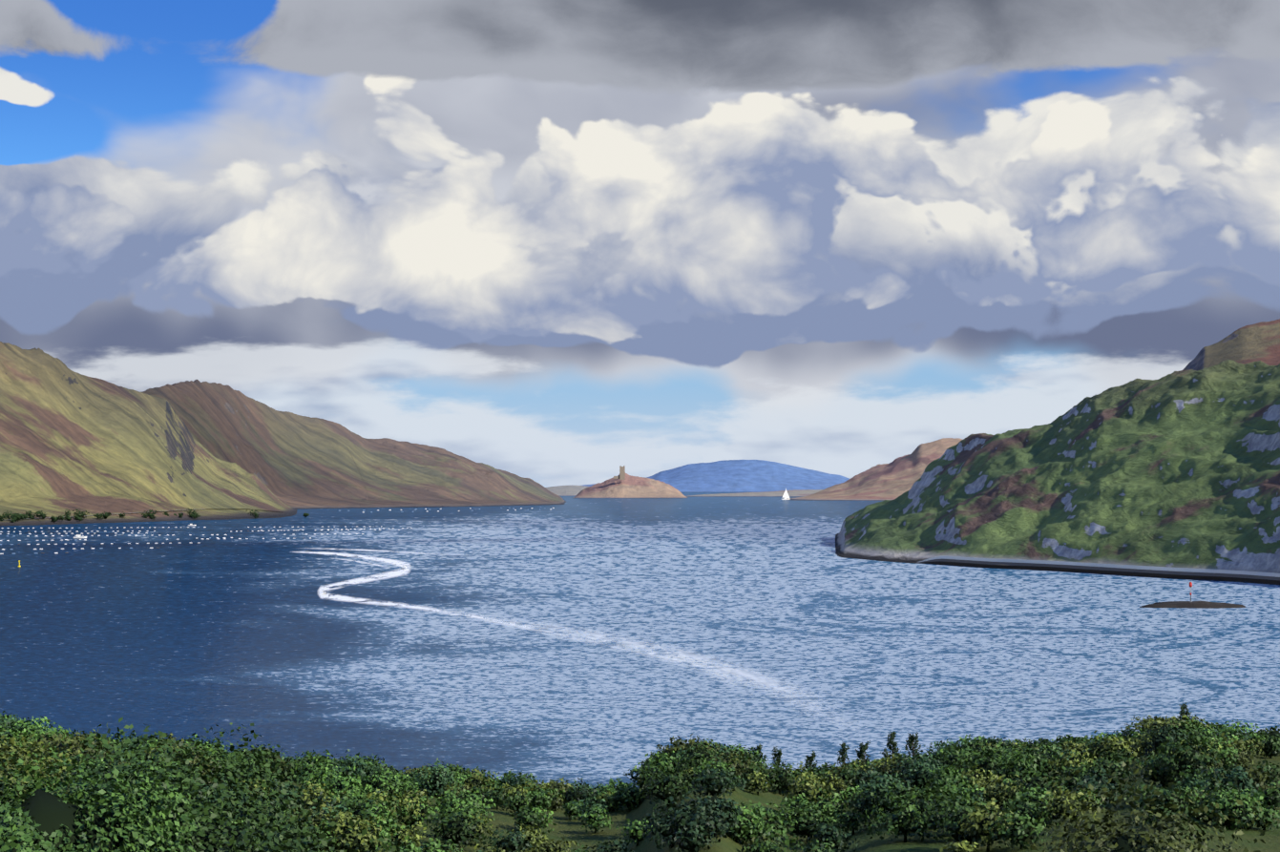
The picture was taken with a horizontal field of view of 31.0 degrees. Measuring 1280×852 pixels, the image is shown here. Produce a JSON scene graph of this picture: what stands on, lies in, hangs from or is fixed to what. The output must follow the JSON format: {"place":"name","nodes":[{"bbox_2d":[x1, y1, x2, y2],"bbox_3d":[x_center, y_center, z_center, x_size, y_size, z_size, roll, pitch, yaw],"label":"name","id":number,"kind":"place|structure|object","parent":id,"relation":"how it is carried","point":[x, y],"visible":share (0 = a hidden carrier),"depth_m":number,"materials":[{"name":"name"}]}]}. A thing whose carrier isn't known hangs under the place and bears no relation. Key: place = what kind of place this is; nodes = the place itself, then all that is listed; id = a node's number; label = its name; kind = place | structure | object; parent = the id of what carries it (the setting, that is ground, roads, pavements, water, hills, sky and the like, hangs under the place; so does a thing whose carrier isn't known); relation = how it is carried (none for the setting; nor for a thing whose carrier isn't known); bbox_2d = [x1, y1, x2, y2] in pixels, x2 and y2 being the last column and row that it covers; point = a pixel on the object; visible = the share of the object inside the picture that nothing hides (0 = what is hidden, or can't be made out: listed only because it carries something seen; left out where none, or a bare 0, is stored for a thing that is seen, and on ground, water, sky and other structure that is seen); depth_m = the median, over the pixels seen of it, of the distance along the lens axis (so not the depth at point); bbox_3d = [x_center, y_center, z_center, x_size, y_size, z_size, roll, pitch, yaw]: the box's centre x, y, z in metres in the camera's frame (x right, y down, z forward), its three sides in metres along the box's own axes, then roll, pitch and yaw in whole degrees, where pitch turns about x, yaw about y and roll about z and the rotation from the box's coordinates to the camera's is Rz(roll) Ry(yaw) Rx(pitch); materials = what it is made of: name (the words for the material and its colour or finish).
{"place":"outdoors","nodes":[
{"label":"outdoors","id":0,"kind":"place"},
{"bbox_2d":[0,341,296,525],"bbox_3d":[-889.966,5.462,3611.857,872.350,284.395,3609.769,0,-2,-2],"label":"hill","id":1,"kind":"structure","parent":0,"point":[70,440],"depth_m":3357.38,"materials":[{"name":"green plant"}]},
{"bbox_2d":[0,508,309,523],"bbox_3d":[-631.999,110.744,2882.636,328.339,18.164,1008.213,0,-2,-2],"label":"trees","id":2,"kind":"object","parent":1,"relation":"on","point":[15,517],"visible":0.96,"depth_m":2767.82,"materials":[{"name":"green plant"}]},
{"bbox_2d":[34,508,280,519],"bbox_3d":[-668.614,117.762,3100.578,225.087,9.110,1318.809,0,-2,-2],"label":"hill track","id":3,"kind":"structure","parent":0,"point":[168,511],"depth_m":3047.38,"materials":[{"name":"brown soil"}]},
{"bbox_2d":[142,379,566,509],"bbox_3d":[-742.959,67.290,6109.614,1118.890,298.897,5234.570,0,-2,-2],"label":"hill","id":4,"kind":"structure","parent":0,"point":[215,417],"depth_m":5591.23,"materials":[{"name":"brown plant"}]},
{"bbox_2d":[169,407,385,504],"bbox_3d":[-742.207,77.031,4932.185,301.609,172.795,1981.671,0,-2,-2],"label":"stone walls","id":5,"kind":"structure","parent":4,"relation":"on","point":[278,463],"depth_m":5136.04,"materials":[{"name":"brown"}]},
{"bbox_2d":[545,485,588,496],"bbox_3d":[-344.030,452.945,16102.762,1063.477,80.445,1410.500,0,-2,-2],"label":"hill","id":6,"kind":"structure","parent":0,"point":[566,491],"depth_m":15948.66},
{"bbox_2d":[572,473,687,498],"bbox_3d":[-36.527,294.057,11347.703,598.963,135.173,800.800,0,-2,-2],"label":"hill island","id":7,"kind":"structure","parent":0,"point":[632,487],"depth_m":11179.32,"materials":[{"name":"brown stone"}]},
{"bbox_2d":[613,465,625,480],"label":"tower","id":8,"kind":"structure","parent":7,"relation":"on","point":[621,476],"depth_m":11208.57,"materials":[{"name":"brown stone"}]},
{"bbox_2d":[0,492,1279,788],"bbox_3d":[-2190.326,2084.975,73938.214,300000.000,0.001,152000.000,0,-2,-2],"label":"water","id":9,"kind":"structure","parent":0,"point":[178,636],"depth_m":616.99,"materials":[{"name":"blue liquid"}]},
{"bbox_2d":[73,534,86,538],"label":"work boat","id":10,"kind":"object","parent":9,"relation":"on","point":[78,536],"visible":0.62,"depth_m":1915.37,"materials":[{"name":"white"}]},
{"bbox_2d":[0,507,545,554],"bbox_3d":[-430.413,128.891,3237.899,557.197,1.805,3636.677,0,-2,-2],"label":"blue mussel farm floats","id":11,"kind":"object","parent":9,"relation":"on","point":[265,527],"visible":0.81,"depth_m":2290.66,"materials":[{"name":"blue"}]},
{"bbox_2d":[0,507,554,554],"bbox_3d":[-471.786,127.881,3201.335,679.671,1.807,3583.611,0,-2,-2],"label":"mooring buoys","id":12,"kind":"object","parent":9,"relation":"on","point":[174,535],"depth_m":2080.78},
{"bbox_2d":[292,547,874,737],"bbox_3d":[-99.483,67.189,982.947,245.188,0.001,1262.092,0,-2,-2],"label":"foam line","id":13,"kind":"object","parent":9,"relation":"on","point":[322,594],"visible":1,"depth_m":722.64,"materials":[{"name":"white liquid"}]},
{"bbox_2d":[781,488,789,500],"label":"sailing boat","id":14,"kind":"object","parent":9,"relation":"on","point":[786,495],"visible":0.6,"depth_m":9227.79,"materials":[{"name":"white fabric"}]},
{"bbox_2d":[1139,600,1245,608],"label":"rocky islet","id":15,"kind":"object","parent":9,"relation":"in","point":[1200,604],"visible":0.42,"depth_m":783.65,"materials":[{"name":"stone"}]},
{"bbox_2d":[1189,582,1192,602],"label":"beacon pole","id":16,"kind":"object","parent":15,"relation":"on","point":[1190,584],"visible":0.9,"depth_m":785.37,"materials":[{"name":"red metal"}]},
{"bbox_2d":[0,0,1279,487],"label":"sky","id":17,"kind":"structure","parent":0,"point":[547,242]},
{"bbox_2d":[125,743,1279,851],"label":"ground","id":18,"kind":"structure","parent":0,"point":[566,828],"depth_m":103.04,"materials":[{"name":"green plant"}]},
{"bbox_2d":[0,720,1279,851],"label":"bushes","id":19,"kind":"object","parent":18,"relation":"on","point":[50,813],"visible":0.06,"depth_m":94.19,"materials":[{"name":"green"}]},
{"bbox_2d":[0,711,1279,851],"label":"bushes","id":20,"kind":"object","parent":19,"relation":"on","point":[132,782],"visible":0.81,"depth_m":94.21,"materials":[{"name":"green plant"}]},
{"bbox_2d":[583,460,849,492],"bbox_3d":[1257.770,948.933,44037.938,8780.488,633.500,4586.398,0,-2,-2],"label":"distant mountain","id":21,"kind":"structure","parent":0,"point":[742,476],"depth_m":43317.45,"materials":[{"name":"blue stone"}]},
{"bbox_2d":[686,489,822,497],"bbox_3d":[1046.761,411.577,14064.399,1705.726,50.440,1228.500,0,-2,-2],"label":"headland","id":22,"kind":"structure","parent":0,"point":[797,493],"depth_m":13824.24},
{"bbox_2d":[786,438,962,501],"bbox_3d":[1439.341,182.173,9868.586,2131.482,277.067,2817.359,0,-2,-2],"label":"hill","id":23,"kind":"structure","parent":0,"point":[895,478],"depth_m":9589.83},
{"bbox_2d":[752,702,1197,773],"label":"sapling","id":24,"kind":"object","parent":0,"point":[865,747],"depth_m":134.51,"materials":[{"name":"green plant"}]},
{"bbox_2d":[835,359,1279,585],"bbox_3d":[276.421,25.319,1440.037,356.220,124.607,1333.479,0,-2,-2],"label":"hill","id":25,"kind":"structure","parent":0,"point":[1181,469],"depth_m":1238.06,"materials":[{"name":"green plant"}]},
{"bbox_2d":[914,555,1279,584],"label":"coastal road","id":26,"kind":"structure","parent":25,"relation":"on","point":[1141,571],"depth_m":1093.05,"materials":[{"name":"grey"}]},
{"bbox_2d":[1182,318,1279,371],"bbox_3d":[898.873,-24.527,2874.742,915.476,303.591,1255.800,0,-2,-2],"label":"hill","id":27,"kind":"structure","parent":0,"point":[1257,342],"depth_m":2951.67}
]}

